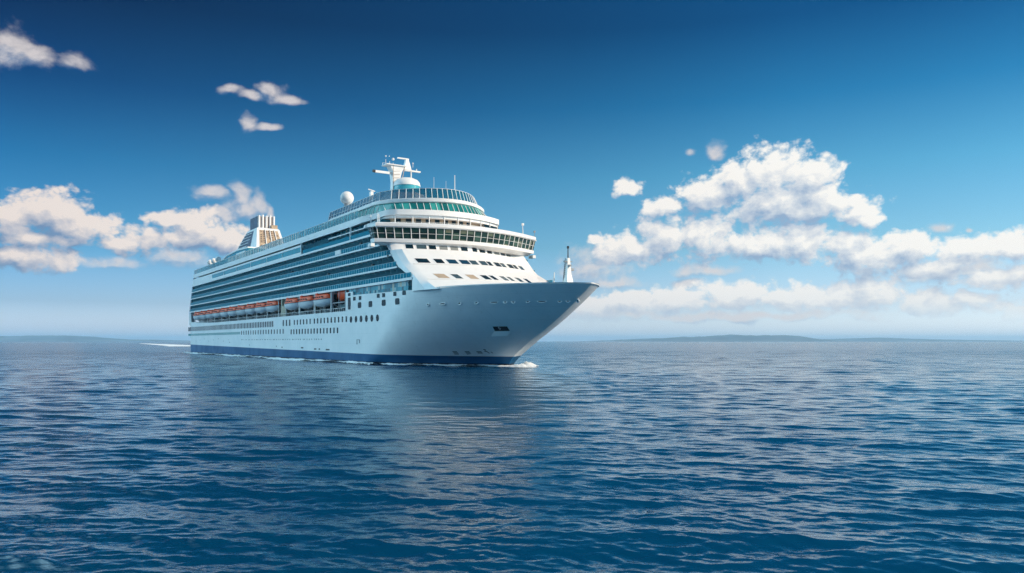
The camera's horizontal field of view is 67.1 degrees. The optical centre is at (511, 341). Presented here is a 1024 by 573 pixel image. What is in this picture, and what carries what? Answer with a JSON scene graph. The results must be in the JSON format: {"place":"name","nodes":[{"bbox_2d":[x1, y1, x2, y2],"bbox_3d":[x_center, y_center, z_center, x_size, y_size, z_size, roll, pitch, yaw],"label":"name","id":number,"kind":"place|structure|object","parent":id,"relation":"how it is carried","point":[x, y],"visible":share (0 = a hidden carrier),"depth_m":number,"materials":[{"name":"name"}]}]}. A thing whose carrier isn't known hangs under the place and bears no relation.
{"place":"outdoors","nodes":[
{"label":"outdoors","id":0,"kind":"place"},
{"bbox_2d":[0,335,189,341],"bbox_3d":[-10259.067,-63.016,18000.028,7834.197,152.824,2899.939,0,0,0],"label":"hills","id":1,"kind":"structure","parent":0,"point":[45,338],"depth_m":17219.22,"materials":[{"name":"blue"}]},
{"bbox_2d":[0,341,1023,572],"bbox_3d":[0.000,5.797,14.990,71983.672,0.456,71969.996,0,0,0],"label":"sea","id":2,"kind":"structure","parent":0,"point":[687,457],"depth_m":37.47,"materials":[{"name":"liquid"}]},
{"bbox_2d":[140,343,190,345],"bbox_3d":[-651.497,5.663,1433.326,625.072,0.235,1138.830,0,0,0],"label":"stern wake","id":3,"kind":"object","parent":2,"relation":"on","point":[168,344],"visible":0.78,"depth_m":1060.55,"materials":[{"name":"white liquid"}]},
{"bbox_2d":[182,352,376,364],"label":"side foam","id":4,"kind":"object","parent":2,"relation":"on","point":[279,358],"visible":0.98,"depth_m":238.73,"materials":[{"name":"white"}]},
{"bbox_2d":[188,155,599,365],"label":"cruise ship","id":5,"kind":"object","parent":2,"relation":"on","point":[432,276],"visible":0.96,"depth_m":197.27,"materials":[{"name":"paint"}]},
{"bbox_2d":[192,312,202,319],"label":"lifeboat","id":6,"kind":"object","parent":5,"relation":"hanging from","point":[196,316],"visible":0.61,"depth_m":363.05,"materials":[{"name":"white plastic"}]},
{"bbox_2d":[198,311,206,319],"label":"lifeboat","id":7,"kind":"object","parent":5,"relation":"hanging from","point":[202,315],"visible":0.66,"depth_m":352.02,"materials":[{"name":"white plastic"}]},
{"bbox_2d":[205,310,213,318],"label":"lifeboat","id":8,"kind":"object","parent":5,"relation":"hanging from","point":[208,314],"visible":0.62,"depth_m":340.60,"materials":[{"name":"white plastic"}]},
{"bbox_2d":[212,309,222,317],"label":"lifeboat","id":9,"kind":"object","parent":5,"relation":"hanging from","point":[215,313],"visible":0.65,"depth_m":329.53,"materials":[{"name":"white plastic"}]},
{"bbox_2d":[219,308,230,316],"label":"lifeboat","id":10,"kind":"object","parent":5,"relation":"hanging from","point":[223,312],"visible":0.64,"depth_m":318.24,"materials":[{"name":"white plastic"}]},
{"bbox_2d":[227,306,238,316],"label":"lifeboat","id":11,"kind":"object","parent":5,"relation":"hanging from","point":[231,311],"visible":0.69,"depth_m":307.12,"materials":[{"name":"white plastic"}]},
{"bbox_2d":[235,305,247,315],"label":"lifeboat","id":12,"kind":"object","parent":5,"relation":"hanging from","point":[240,310],"visible":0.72,"depth_m":295.99,"materials":[{"name":"white plastic"}]},
{"bbox_2d":[244,304,257,314],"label":"lifeboat","id":13,"kind":"object","parent":5,"relation":"hanging from","point":[249,309],"visible":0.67,"depth_m":284.80,"materials":[{"name":"white plastic"}]},
{"bbox_2d":[254,302,266,313],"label":"lifeboat","id":14,"kind":"object","parent":5,"relation":"hanging from","point":[260,308],"visible":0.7,"depth_m":273.66,"materials":[{"name":"white plastic"}]},
{"bbox_2d":[264,300,280,311],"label":"lifeboat","id":15,"kind":"object","parent":5,"relation":"hanging from","point":[271,306],"visible":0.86,"depth_m":261.90,"materials":[{"name":"white plastic"}]},
{"bbox_2d":[283,298,300,309],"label":"lifeboat","id":16,"kind":"object","parent":5,"relation":"hanging from","point":[290,303],"visible":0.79,"depth_m":244.41,"materials":[{"name":"white plastic"}]},
{"bbox_2d":[297,296,313,308],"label":"lifeboat","id":17,"kind":"object","parent":5,"relation":"hanging from","point":[305,302],"visible":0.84,"depth_m":232.91,"materials":[{"name":"white plastic"}]},
{"bbox_2d":[312,292,334,306],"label":"lifeboat","id":18,"kind":"object","parent":5,"relation":"hanging from","point":[321,300],"visible":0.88,"depth_m":221.20,"materials":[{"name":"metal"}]},
{"bbox_2d":[337,290,348,300],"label":"rescue boat","id":19,"kind":"object","parent":5,"relation":"on","point":[341,295],"visible":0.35,"depth_m":213.00,"materials":[{"name":"orange plastic"}]},
{"bbox_2d":[380,363,502,365],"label":"bow foam","id":20,"kind":"object","parent":2,"relation":"on","point":[438,364],"visible":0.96,"depth_m":182.84,"materials":[{"name":"white"}]},
{"bbox_2d":[503,361,537,366],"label":"bow splash","id":21,"kind":"object","parent":2,"relation":"on","point":[527,364],"visible":0.98,"depth_m":174.96,"materials":[{"name":"white liquid"}]},
{"bbox_2d":[0,0,1023,340],"label":"sky","id":22,"kind":"structure","parent":0,"point":[817,169],"materials":[{"name":"blue"}]},
{"bbox_2d":[608,335,851,341],"bbox_3d":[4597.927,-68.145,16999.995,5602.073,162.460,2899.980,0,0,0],"label":"hills","id":23,"kind":"structure","parent":0,"point":[752,338],"depth_m":16168.45,"materials":[{"name":"blue"}]},
{"bbox_2d":[574,338,1023,341],"bbox_3d":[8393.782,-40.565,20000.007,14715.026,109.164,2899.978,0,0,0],"label":"hills","id":24,"kind":"structure","parent":0,"point":[889,340],"depth_m":19139.13,"materials":[{"name":"blue"}]}
]}

